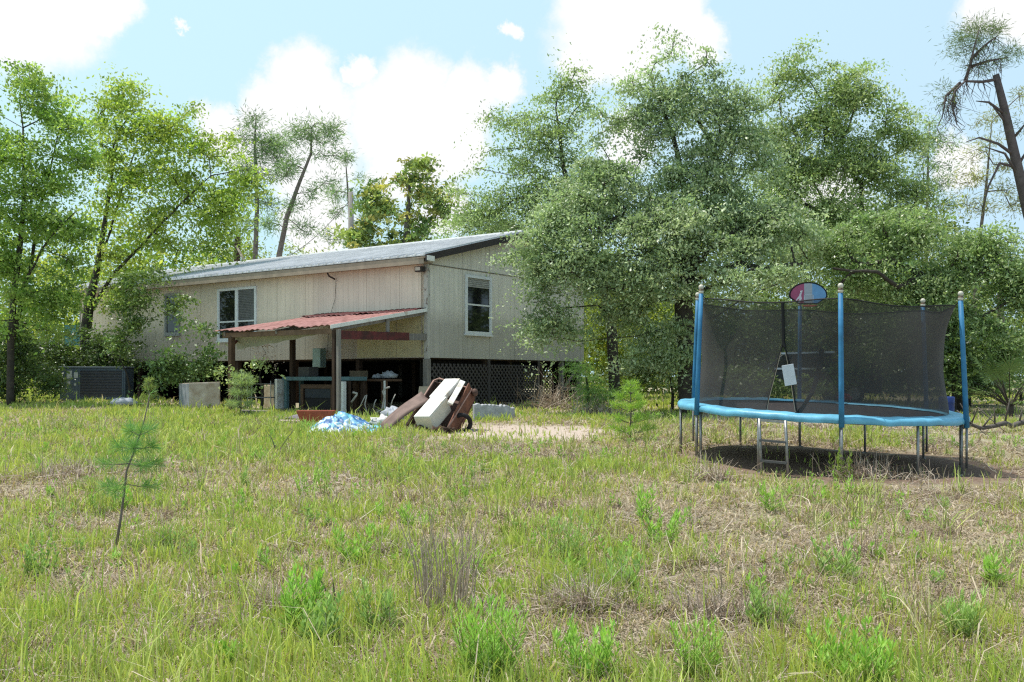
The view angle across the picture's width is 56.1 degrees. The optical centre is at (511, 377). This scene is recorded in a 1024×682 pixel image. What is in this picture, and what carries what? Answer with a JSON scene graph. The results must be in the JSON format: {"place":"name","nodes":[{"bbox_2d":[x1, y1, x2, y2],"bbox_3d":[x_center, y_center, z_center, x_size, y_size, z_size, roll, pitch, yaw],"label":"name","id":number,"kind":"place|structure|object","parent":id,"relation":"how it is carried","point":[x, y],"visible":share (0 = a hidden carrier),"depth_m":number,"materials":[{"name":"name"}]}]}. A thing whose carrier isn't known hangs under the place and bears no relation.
{"place":"outdoors","nodes":[
{"label":"outdoors","id":0,"kind":"place"},
{"bbox_2d":[298,367,317,376],"bbox_3d":[-5.425,-0.151,25.575,0.400,0.258,0.350,0,0,36],"label":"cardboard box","id":1,"kind":"object","parent":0,"point":[307,371],"visible":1,"depth_m":25.44,"materials":[{"name":"cardboard"}]},
{"bbox_2d":[0,381,1023,681],"bbox_3d":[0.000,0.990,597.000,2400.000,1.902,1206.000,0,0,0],"label":"ground","id":2,"kind":"structure","parent":0,"point":[942,463],"depth_m":10.83,"materials":[{"name":"soil"}]},
{"bbox_2d":[19,527,59,577],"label":"weed","id":3,"kind":"object","parent":2,"relation":"on","point":[29,553],"visible":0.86,"depth_m":7.00,"materials":[{"name":"green plant"}]},
{"bbox_2d":[0,315,79,403],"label":"shrub","id":4,"kind":"object","parent":2,"relation":"on","point":[29,370],"visible":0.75,"depth_m":27.83,"materials":[{"name":"green plant"}]},
{"bbox_2d":[0,56,127,404],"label":"maple tree","id":5,"kind":"object","parent":2,"relation":"on","point":[39,225],"visible":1,"depth_m":26.76,"materials":[{"name":"green plant"}]},
{"bbox_2d":[64,325,78,345],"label":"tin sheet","id":6,"kind":"object","parent":2,"relation":"on","point":[75,339],"visible":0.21,"depth_m":40.17,"materials":[{"name":"metal"}]},
{"bbox_2d":[14,323,150,397],"bbox_3d":[-14.205,-0.495,31.613,4.661,2.771,2.993,0,0,0],"label":"shrub","id":7,"kind":"object","parent":2,"relation":"on","point":[72,359],"visible":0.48,"depth_m":31.21,"materials":[{"name":"green plant"}]},
{"bbox_2d":[1,444,169,482],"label":"dead brush","id":8,"kind":"object","parent":2,"relation":"on","point":[70,471],"visible":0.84,"depth_m":12.23,"materials":[{"name":"beige plant"}]},
{"bbox_2d":[58,366,134,399],"bbox_3d":[-13.064,0.185,30.238,2.020,1.050,1.010,0,0,-7],"label":"air conditioner","id":9,"kind":"object","parent":2,"relation":"on","point":[108,383],"visible":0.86,"depth_m":29.77,"materials":[{"name":"grey metal"}]},
{"bbox_2d":[110,397,137,404],"bbox_3d":[-10.342,0.634,25.596,0.692,0.209,0.531,0,0,0],"label":"plastic tub","id":10,"kind":"object","parent":2,"relation":"on","point":[124,400],"visible":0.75,"depth_m":25.44,"materials":[{"name":"plastic"}]},
{"bbox_2d":[92,388,167,544],"bbox_3d":[-3.172,0.756,7.920,0.727,1.396,0.584,0,0,23],"label":"pine sapling","id":11,"kind":"object","parent":2,"relation":"on","point":[132,429],"visible":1,"depth_m":7.93,"materials":[{"name":"green plant"}]},
{"bbox_2d":[0,194,270,392],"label":"trees","id":12,"kind":"object","parent":2,"relation":"on","point":[91,269],"visible":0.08,"depth_m":45.83,"materials":[{"name":"green plant"}]},
{"bbox_2d":[91,263,201,397],"bbox_3d":[-11.192,-1.332,29.533,3.376,4.416,2.121,0,0,0],"label":"shrub","id":13,"kind":"object","parent":2,"relation":"on","point":[134,323],"visible":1,"depth_m":29.35,"materials":[{"name":"green plant"}]},
{"bbox_2d":[141,376,157,407],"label":"pine sapling","id":14,"kind":"object","parent":2,"relation":"on","point":[149,386],"visible":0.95,"depth_m":24.45,"materials":[{"name":"green plant"}]},
{"bbox_2d":[29,62,283,364],"bbox_3d":[-12.016,-4.839,32.483,8.592,11.441,4.136,0,0,0],"label":"maple tree","id":15,"kind":"object","parent":2,"relation":"on","point":[157,131],"visible":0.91,"depth_m":32.31,"materials":[{"name":"green plant"}]},
{"bbox_2d":[126,308,227,400],"bbox_3d":[-9.278,-0.434,26.879,2.792,3.078,2.315,0,0,0],"label":"shrub","id":16,"kind":"object","parent":2,"relation":"on","point":[185,372],"visible":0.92,"depth_m":26.66,"materials":[{"name":"green plant"}]},
{"bbox_2d":[168,524,204,560],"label":"weed","id":17,"kind":"object","parent":2,"relation":"on","point":[192,545],"visible":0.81,"depth_m":7.37,"materials":[{"name":"green plant"}]},
{"bbox_2d":[179,382,219,407],"bbox_3d":[-8.536,0.550,26.223,0.765,0.864,1.166,0,0,-36],"label":"steel cabinet","id":18,"kind":"object","parent":2,"relation":"on","point":[207,393],"visible":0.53,"depth_m":25.89,"materials":[{"name":"grey metal"}]},
{"bbox_2d":[234,237,244,261],"bbox_3d":[-11.132,-2.578,39.825,1.072,6.578,0.295,0,0,28],"label":"wooden post","id":19,"kind":"object","parent":2,"relation":"on","point":[239,253],"visible":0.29,"depth_m":39.90,"materials":[{"name":"grey wood"}]},
{"bbox_2d":[223,370,257,411],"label":"pine sapling","id":20,"kind":"object","parent":2,"relation":"on","point":[234,392],"visible":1,"depth_m":23.14,"materials":[{"name":"green plant"}]},
{"bbox_2d":[206,356,285,408],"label":"shrub","id":21,"kind":"object","parent":2,"relation":"on","point":[252,364],"visible":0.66,"depth_m":24.36,"materials":[{"name":"green plant"}]},
{"bbox_2d":[174,221,334,265],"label":"trees","id":22,"kind":"object","parent":2,"relation":"on","point":[285,246],"visible":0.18,"depth_m":49.81,"materials":[{"name":"green plant"}]},
{"bbox_2d":[219,100,306,394],"bbox_3d":[-10.601,-5.392,40.005,4.365,12.519,2.647,0,0,0],"label":"pine tree","id":23,"kind":"object","parent":2,"relation":"on","point":[268,149],"visible":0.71,"depth_m":39.92,"materials":[{"name":"green plant"}]},
{"bbox_2d":[244,338,286,408],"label":"shrub","id":24,"kind":"object","parent":2,"relation":"on","point":[262,399],"visible":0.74,"depth_m":24.90,"materials":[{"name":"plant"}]},
{"bbox_2d":[264,385,273,407],"bbox_3d":[-6.351,0.506,25.874,0.490,0.611,0.450,0,0,36],"label":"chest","id":25,"kind":"object","parent":2,"relation":"on","point":[267,394],"visible":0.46,"depth_m":25.72,"materials":[{"name":"wood"}]},
{"bbox_2d":[237,574,316,612],"bbox_3d":[-1.501,1.343,6.102,0.628,0.278,0.472,0,0,-19],"label":"dead brush","id":26,"kind":"object","parent":2,"relation":"on","point":[267,596],"visible":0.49,"depth_m":6.07,"materials":[{"name":"plant"}]},
{"bbox_2d":[275,379,287,408],"bbox_3d":[-6.118,0.437,25.675,0.100,0.794,0.500,0,0,36],"label":"cabinet door","id":27,"kind":"structure","parent":2,"relation":"on","point":[279,393],"depth_m":25.51,"materials":[{"name":"grey metal"}]},
{"bbox_2d":[277,561,326,630],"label":"weed","id":28,"kind":"object","parent":2,"relation":"on","point":[286,599],"visible":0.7,"depth_m":5.63,"materials":[{"name":"green plant"}]},
{"bbox_2d":[251,106,356,384],"bbox_3d":[-8.498,-5.061,38.915,4.502,11.907,2.603,0,0,-13],"label":"pine tree","id":29,"kind":"object","parent":2,"relation":"on","point":[306,137],"visible":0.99,"depth_m":38.92,"materials":[{"name":"green plant"}]},
{"bbox_2d":[292,465,316,496],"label":"weed","id":30,"kind":"object","parent":2,"relation":"on","point":[299,485],"visible":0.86,"depth_m":10.66,"materials":[{"name":"green plant"}]},
{"bbox_2d":[300,384,331,409],"bbox_3d":[-4.977,0.516,25.213,1.250,0.672,0.410,0,0,36],"label":"console cabinet","id":31,"kind":"object","parent":2,"relation":"on","point":[314,395],"visible":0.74,"depth_m":25.11,"materials":[{"name":"brown wood"}]},
{"bbox_2d":[296,410,335,423],"bbox_3d":[-4.162,0.865,20.400,0.773,0.330,0.386,0,0,0],"label":"planter","id":32,"kind":"object","parent":2,"relation":"on","point":[316,415],"visible":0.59,"depth_m":20.23,"materials":[{"name":"ceramic"}]},
{"bbox_2d":[295,588,345,648],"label":"weed","id":33,"kind":"object","parent":2,"relation":"on","point":[317,613],"visible":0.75,"depth_m":5.35,"materials":[{"name":"green plant"}]},
{"bbox_2d":[52,230,589,405],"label":"house","id":34,"kind":"structure","parent":2,"relation":"on","point":[453,289],"depth_m":27.77,"materials":[{"name":"beige wood"}]},
{"bbox_2d":[163,293,180,336],"bbox_3d":[-11.134,-2.050,31.418,0.860,1.400,0.068,0,0,36],"label":"window","id":35,"kind":"structure","parent":34,"relation":"in","point":[170,327],"depth_m":31.47,"materials":[{"name":"glass"}]},
{"bbox_2d":[216,286,256,342],"bbox_3d":[-8.468,-1.925,29.490,1.920,1.670,0.068,0,0,36],"label":"window","id":36,"kind":"structure","parent":34,"relation":"in","point":[236,307],"depth_m":29.49,"materials":[{"name":"white paint"}]},
{"bbox_2d":[464,274,492,336],"bbox_3d":[-0.917,-1.985,26.710,0.068,1.670,1.245,0,0,36],"label":"window","id":37,"kind":"structure","parent":34,"relation":"in","point":[478,289],"depth_m":26.72,"materials":[{"name":"white paint"}]},
{"bbox_2d":[215,308,426,412],"bbox_3d":[-4.948,-0.379,24.865,4.459,2.912,3.400,0,0,36],"label":"lean to","id":38,"kind":"object","parent":2,"relation":"on","point":[339,323],"visible":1,"depth_m":24.14,"materials":[{"name":"red metal"}]},
{"bbox_2d":[289,191,353,255],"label":"utility pole","id":39,"kind":"object","parent":2,"relation":"on","point":[350,219],"visible":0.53,"depth_m":43.90,"materials":[{"name":"grey wood"}]},
{"bbox_2d":[282,377,366,413],"bbox_3d":[-4.917,0.471,25.083,2.500,0.982,0.650,0,0,36],"label":"workbench","id":40,"kind":"object","parent":2,"relation":"on","point":[348,380],"visible":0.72,"depth_m":24.59,"materials":[{"name":"teal wood"}]},
{"bbox_2d":[313,444,338,494],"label":"weed","id":41,"kind":"object","parent":2,"relation":"on","point":[324,479],"visible":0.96,"depth_m":10.92,"materials":[{"name":"green plant"}]},
{"bbox_2d":[341,381,345,411],"bbox_3d":[-4.323,0.489,24.061,0.380,0.778,0.110,0,0,36],"label":"cabinet door","id":42,"kind":"structure","parent":2,"relation":"on","point":[343,393],"depth_m":23.94,"materials":[{"name":"grey"}]},
{"bbox_2d":[309,411,380,432],"bbox_3d":[-3.317,0.902,19.232,1.776,0.445,1.904,0,0,0],"label":"tarp","id":43,"kind":"object","parent":2,"relation":"on","point":[340,417],"visible":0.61,"depth_m":18.86,"materials":[{"name":"blue plastic"}]},
{"bbox_2d":[331,516,376,565],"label":"weed","id":44,"kind":"object","parent":2,"relation":"on","point":[356,548],"visible":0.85,"depth_m":7.39,"materials":[{"name":"green plant"}]},
{"bbox_2d":[308,143,400,246],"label":"pine tree","id":45,"kind":"object","parent":2,"relation":"on","point":[336,198],"visible":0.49,"depth_m":45.93,"materials":[{"name":"green plant"}]},
{"bbox_2d":[348,573,402,634],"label":"weed","id":46,"kind":"object","parent":2,"relation":"on","point":[366,615],"visible":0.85,"depth_m":5.58,"materials":[{"name":"green plant"}]},
{"bbox_2d":[353,379,401,409],"bbox_3d":[-3.791,0.470,25.411,1.740,0.860,0.700,0,0,36],"label":"desk","id":47,"kind":"object","parent":2,"relation":"on","point":[356,389],"visible":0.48,"depth_m":25.11,"materials":[{"name":"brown wood"}]},
{"bbox_2d":[346,527,417,557],"bbox_3d":[-0.988,1.330,7.821,0.742,0.258,0.466,0,0,0],"label":"dead brush","id":48,"kind":"object","parent":2,"relation":"on","point":[383,545],"visible":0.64,"depth_m":7.80,"materials":[{"name":"plant"}]},
{"bbox_2d":[378,456,409,484],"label":"weed","id":49,"kind":"object","parent":2,"relation":"on","point":[398,467],"visible":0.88,"depth_m":11.65,"materials":[{"name":"green plant"}]},
{"bbox_2d":[326,151,470,396],"bbox_3d":[-4.153,-3.845,35.923,5.807,9.489,2.724,0,0,0],"label":"magnolia tree","id":50,"kind":"object","parent":2,"relation":"on","point":[380,207],"visible":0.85,"depth_m":35.80,"materials":[{"name":"green plant"}]},
{"bbox_2d":[380,392,428,428],"bbox_3d":[-2.145,0.697,19.120,1.008,0.831,0.334,0,0,-38],"label":"board","id":51,"kind":"object","parent":2,"relation":"on","point":[409,406],"visible":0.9,"depth_m":19.12,"materials":[{"name":"brown wood"}]},
{"bbox_2d":[398,501,431,527],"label":"weed","id":52,"kind":"object","parent":2,"relation":"on","point":[405,516],"visible":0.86,"depth_m":8.92,"materials":[{"name":"green plant"}]},
{"bbox_2d":[405,378,477,433],"bbox_3d":[-1.434,0.747,19.413,1.053,1.494,1.445,0,0,27],"label":"wheelbarrow","id":53,"kind":"object","parent":2,"relation":"on","point":[464,401],"visible":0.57,"depth_m":19.50,"materials":[{"name":"brown metal"}]},
{"bbox_2d":[398,504,494,612],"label":"dead stalks","id":54,"kind":"object","parent":2,"relation":"on","point":[462,581],"visible":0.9,"depth_m":6.08,"materials":[{"name":"grey plant"}]},
{"bbox_2d":[444,466,470,503],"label":"weed","id":55,"kind":"object","parent":2,"relation":"on","point":[465,494],"visible":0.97,"depth_m":10.29,"materials":[{"name":"green plant"}]},
{"bbox_2d":[457,413,472,430],"bbox_3d":[-0.999,0.913,19.200,0.429,0.415,0.202,0,0,0],"label":"old tyre","id":56,"kind":"object","parent":2,"relation":"on","point":[469,419],"visible":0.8,"depth_m":19.14,"materials":[{"name":"rubber"}]},
{"bbox_2d":[439,473,508,488],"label":"dead brush","id":57,"kind":"object","parent":2,"relation":"on","point":[472,481],"visible":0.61,"depth_m":11.16,"materials":[{"name":"plant"}]},
{"bbox_2d":[449,585,529,680],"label":"weed","id":58,"kind":"object","parent":2,"relation":"on","point":[496,645],"visible":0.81,"depth_m":4.83,"materials":[{"name":"green plant"}]},
{"bbox_2d":[473,403,514,420],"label":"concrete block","id":59,"kind":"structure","parent":2,"relation":"on","point":[490,409],"depth_m":22.06,"materials":[{"name":"grey concrete"}]},
{"bbox_2d":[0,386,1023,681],"bbox_3d":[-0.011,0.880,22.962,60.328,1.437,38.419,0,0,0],"label":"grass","id":60,"kind":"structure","parent":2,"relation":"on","point":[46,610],"depth_m":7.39,"materials":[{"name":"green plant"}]},
{"bbox_2d":[668,610,725,680],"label":"weed","id":61,"kind":"object","parent":60,"relation":"on","point":[695,644],"visible":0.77,"depth_m":5.01,"materials":[{"name":"green plant"}]},
{"bbox_2d":[0,408,1023,681],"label":"dry grass","id":62,"kind":"structure","parent":2,"relation":"on","point":[718,438],"depth_m":9.17,"materials":[{"name":"beige plant"}]},
{"bbox_2d":[0,249,1023,387],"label":"trees","id":63,"kind":"object","parent":2,"relation":"on","point":[8,307],"visible":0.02,"depth_m":60.21,"materials":[{"name":"green plant"}]},
{"bbox_2d":[423,36,622,399],"bbox_3d":[0.419,-4.900,31.254,7.030,11.634,3.893,0,0,8],"label":"oak tree","id":64,"kind":"object","parent":2,"relation":"on","point":[480,218],"visible":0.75,"depth_m":30.86,"materials":[{"name":"green plant"}]},
{"bbox_2d":[502,367,586,409],"bbox_3d":[1.010,0.268,26.036,3.017,1.221,2.871,0,0,0],"label":"dead brush","id":65,"kind":"object","parent":2,"relation":"on","point":[548,402],"visible":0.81,"depth_m":25.99,"materials":[{"name":"brown plant"}]},
{"bbox_2d":[537,507,601,560],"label":"weed","id":66,"kind":"object","parent":2,"relation":"on","point":[564,544],"visible":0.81,"depth_m":7.64,"materials":[{"name":"green plant"}]},
{"bbox_2d":[483,553,664,616],"bbox_3d":[0.400,1.330,6.131,0.992,0.359,1.040,0,0,30],"label":"dead brush","id":67,"kind":"object","parent":2,"relation":"on","point":[574,602],"visible":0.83,"depth_m":6.09,"materials":[{"name":"grey plant"}]},
{"bbox_2d":[551,614,620,680],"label":"weed","id":68,"kind":"object","parent":2,"relation":"on","point":[602,655],"visible":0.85,"depth_m":4.89,"materials":[{"name":"green plant"}]},
{"bbox_2d":[551,389,629,415],"bbox_3d":[2.154,0.615,23.457,1.790,0.679,2.014,0,0,-39],"label":"dead brush","id":69,"kind":"object","parent":2,"relation":"on","point":[600,409],"visible":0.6,"depth_m":23.49,"materials":[{"name":"plant"}]},
{"bbox_2d":[549,358,643,410],"bbox_3d":[2.149,0.672,25.059,2.144,2.398,2.320,0,0,36],"label":"shrub","id":70,"kind":"object","parent":2,"relation":"on","point":[585,394],"visible":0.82,"depth_m":24.90,"materials":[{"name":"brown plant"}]},
{"bbox_2d":[598,545,645,588],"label":"weed","id":71,"kind":"object","parent":2,"relation":"on","point":[627,571],"visible":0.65,"depth_m":6.67,"materials":[{"name":"green plant"}]},
{"bbox_2d":[584,286,677,395],"bbox_3d":[4.130,-1.211,32.882,4.854,4.160,3.123,0,0,0],"label":"shrub","id":72,"kind":"object","parent":2,"relation":"on","point":[598,346],"visible":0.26,"depth_m":32.81,"materials":[{"name":"green plant"}]},
{"bbox_2d":[606,377,661,437],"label":"pine sapling","id":73,"kind":"object","parent":2,"relation":"on","point":[638,404],"visible":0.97,"depth_m":16.76,"materials":[{"name":"green plant"}]},
{"bbox_2d":[608,307,678,410],"bbox_3d":[4.128,-0.347,24.285,3.476,2.891,1.824,0,0,0],"label":"shrub","id":74,"kind":"object","parent":2,"relation":"on","point":[642,381],"visible":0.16,"depth_m":24.28,"materials":[{"name":"green plant"}]},
{"bbox_2d":[631,482,656,519],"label":"weed","id":75,"kind":"object","parent":2,"relation":"on","point":[638,502],"visible":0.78,"depth_m":9.10,"materials":[{"name":"green plant"}]},
{"bbox_2d":[637,503,686,543],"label":"weed","id":76,"kind":"object","parent":2,"relation":"on","point":[670,526],"visible":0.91,"depth_m":8.21,"materials":[{"name":"green plant"}]},
{"bbox_2d":[479,22,860,413],"bbox_3d":[3.905,-3.755,23.131,9.132,9.607,4.754,0,0,-10],"label":"oak tree","id":77,"kind":"object","parent":2,"relation":"on","point":[740,238],"visible":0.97,"depth_m":23.10,"materials":[{"name":"green plant"}]},
{"bbox_2d":[672,444,756,482],"bbox_3d":[2.485,1.069,11.944,1.102,0.473,0.855,0,0,25],"label":"dead brush","id":78,"kind":"object","parent":2,"relation":"on","point":[712,474],"visible":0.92,"depth_m":11.91,"materials":[{"name":"plant"}]},
{"bbox_2d":[641,576,806,623],"bbox_3d":[1.336,1.373,6.087,1.038,0.310,0.768,0,0,0],"label":"dead brush","id":79,"kind":"object","parent":2,"relation":"on","point":[715,604],"visible":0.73,"depth_m":6.04,"materials":[{"name":"brown plant"}]},
{"bbox_2d":[693,287,779,355],"bbox_3d":[7.083,-0.909,29.719,3.928,3.727,2.682,0,0,0],"label":"shrub","id":80,"kind":"object","parent":2,"relation":"on","point":[765,299],"visible":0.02,"depth_m":29.40,"materials":[{"name":"green plant"}]},
{"bbox_2d":[742,577,794,627],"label":"weed","id":81,"kind":"object","parent":2,"relation":"on","point":[756,601],"visible":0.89,"depth_m":5.82,"materials":[{"name":"green plant"}]},
{"bbox_2d":[756,479,792,512],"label":"weed","id":82,"kind":"object","parent":2,"relation":"on","point":[767,499],"visible":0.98,"depth_m":9.67,"materials":[{"name":"green plant"}]},
{"bbox_2d":[578,187,992,394],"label":"trees","id":83,"kind":"object","parent":2,"relation":"on","point":[602,373],"visible":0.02,"depth_m":40.01,"materials":[{"name":"green plant"}]},
{"bbox_2d":[677,283,969,477],"bbox_3d":[4.550,-0.005,14.300,4.110,2.753,4.160,0,0,0],"label":"trampoline","id":84,"kind":"object","parent":2,"relation":"on","point":[840,360],"visible":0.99,"depth_m":12.79,"materials":[{"name":"black fabric"}]},
{"bbox_2d":[789,282,827,300],"bbox_3d":[4.981,-1.392,16.025,0.647,0.426,0.288,0,0,0],"label":"basketball backboard","id":85,"kind":"object","parent":84,"relation":"attached to","point":[805,291],"visible":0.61,"depth_m":16.13,"materials":[{"name":"multicoloured plastic"}]},
{"bbox_2d":[810,533,862,579],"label":"weed","id":86,"kind":"object","parent":2,"relation":"on","point":[845,559],"visible":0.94,"depth_m":6.88,"materials":[{"name":"green plant"}]},
{"bbox_2d":[827,445,853,478],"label":"weed","id":87,"kind":"object","parent":2,"relation":"on","point":[838,467],"visible":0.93,"depth_m":11.95,"materials":[{"name":"green plant"}]},
{"bbox_2d":[832,470,854,494],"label":"weed","id":88,"kind":"object","parent":2,"relation":"on","point":[849,489],"visible":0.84,"depth_m":10.75,"materials":[{"name":"green plant"}]},
{"bbox_2d":[737,30,967,298],"bbox_3d":[10.415,-4.806,30.055,7.744,11.430,3.822,0,0,0],"label":"oak tree","id":89,"kind":"object","parent":2,"relation":"on","point":[846,100],"visible":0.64,"depth_m":29.69,"materials":[{"name":"green plant"}]},
{"bbox_2d":[806,606,899,681],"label":"weed","id":90,"kind":"object","parent":2,"relation":"on","point":[882,643],"visible":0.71,"depth_m":4.88,"materials":[{"name":"green plant"}]},
{"bbox_2d":[809,447,911,480],"bbox_3d":[4.377,1.079,12.177,1.329,0.448,1.004,0,0,-15],"label":"dead brush","id":91,"kind":"object","parent":2,"relation":"on","point":[865,471],"visible":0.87,"depth_m":12.09,"materials":[{"name":"beige plant"}]},
{"bbox_2d":[768,197,1023,411],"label":"oak tree","id":92,"kind":"object","parent":2,"relation":"on","point":[969,248],"visible":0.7,"depth_m":24.15,"materials":[{"name":"green plant"}]},
{"bbox_2d":[890,459,948,485],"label":"dead brush","id":93,"kind":"object","parent":2,"relation":"on","point":[918,478],"visible":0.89,"depth_m":11.62,"materials":[{"name":"plant"}]},
{"bbox_2d":[894,113,970,257],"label":"pine tree","id":94,"kind":"object","parent":2,"relation":"on","point":[940,149],"visible":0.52,"depth_m":41.97,"materials":[{"name":"green plant"}]},
{"bbox_2d":[939,581,989,642],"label":"weed","id":95,"kind":"object","parent":2,"relation":"on","point":[966,609],"visible":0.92,"depth_m":5.51,"materials":[{"name":"green plant"}]},
{"bbox_2d":[943,326,999,411],"bbox_3d":[10.860,-0.107,23.661,2.645,2.248,2.259,0,0,0],"label":"shrub","id":96,"kind":"object","parent":2,"relation":"on","point":[952,360],"visible":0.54,"depth_m":23.33,"materials":[{"name":"green plant"}]},
{"bbox_2d":[922,7,1023,217],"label":"dead pine","id":97,"kind":"object","parent":2,"relation":"on","point":[1015,160],"visible":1,"depth_m":26.91,"materials":[{"name":"brown plant"}]},
{"bbox_2d":[939,222,1023,391],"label":"trees","id":98,"kind":"object","parent":2,"relation":"on","point":[1011,227],"visible":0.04,"depth_m":45.14,"materials":[{"name":"green plant"}]},
{"bbox_2d":[941,85,1023,343],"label":"pine tree","id":99,"kind":"object","parent":2,"relation":"on","point":[974,178],"visible":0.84,"depth_m":37.94,"materials":[{"name":"green plant"}]},
{"bbox_2d":[945,340,1023,407],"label":"shrub","id":100,"kind":"object","parent":2,"relation":"on","point":[996,390],"visible":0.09,"depth_m":26.27,"materials":[{"name":"green plant"}]},
{"bbox_2d":[948,351,1023,417],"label":"palmetto","id":101,"kind":"object","parent":2,"relation":"on","point":[999,371],"visible":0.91,"depth_m":22.43,"materials":[{"name":"green plant"}]},
{"bbox_2d":[957,399,1023,434],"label":"fallen branch","id":102,"kind":"object","parent":2,"relation":"on","point":[1005,422],"visible":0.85,"depth_m":18.84,"materials":[{"name":"wood"}]},
{"bbox_2d":[979,544,1016,586],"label":"weed","id":103,"kind":"object","parent":2,"relation":"on","point":[990,564],"visible":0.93,"depth_m":6.70,"materials":[{"name":"green plant"}]},
{"bbox_2d":[976,325,1023,403],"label":"shrub","id":104,"kind":"object","parent":2,"relation":"on","point":[1020,396],"visible":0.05,"depth_m":27.50,"materials":[{"name":"green plant"}]},
{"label":"rubble","id":105,"kind":"object","parent":2,"relation":"on","visible":0},
{"bbox_2d":[414,378,459,428],"bbox_3d":[-1.475,0.536,19.222,0.448,1.033,1.292,0,0,28],"label":"white cabinet","id":106,"kind":"object","parent":105,"relation":"on","point":[435,410],"visible":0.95,"depth_m":18.97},
{"bbox_2d":[447,380,464,404],"bbox_3d":[-1.115,0.298,19.275,0.113,0.504,0.815,0,0,16],"label":"white board","id":107,"kind":"object","parent":106,"relation":"attached to","point":[456,392],"visible":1,"depth_m":19.23,"materials":[{"name":"wood"}]},
{"bbox_2d":[0,0,1023,376],"label":"sky","id":108,"kind":"structure","parent":0,"point":[408,78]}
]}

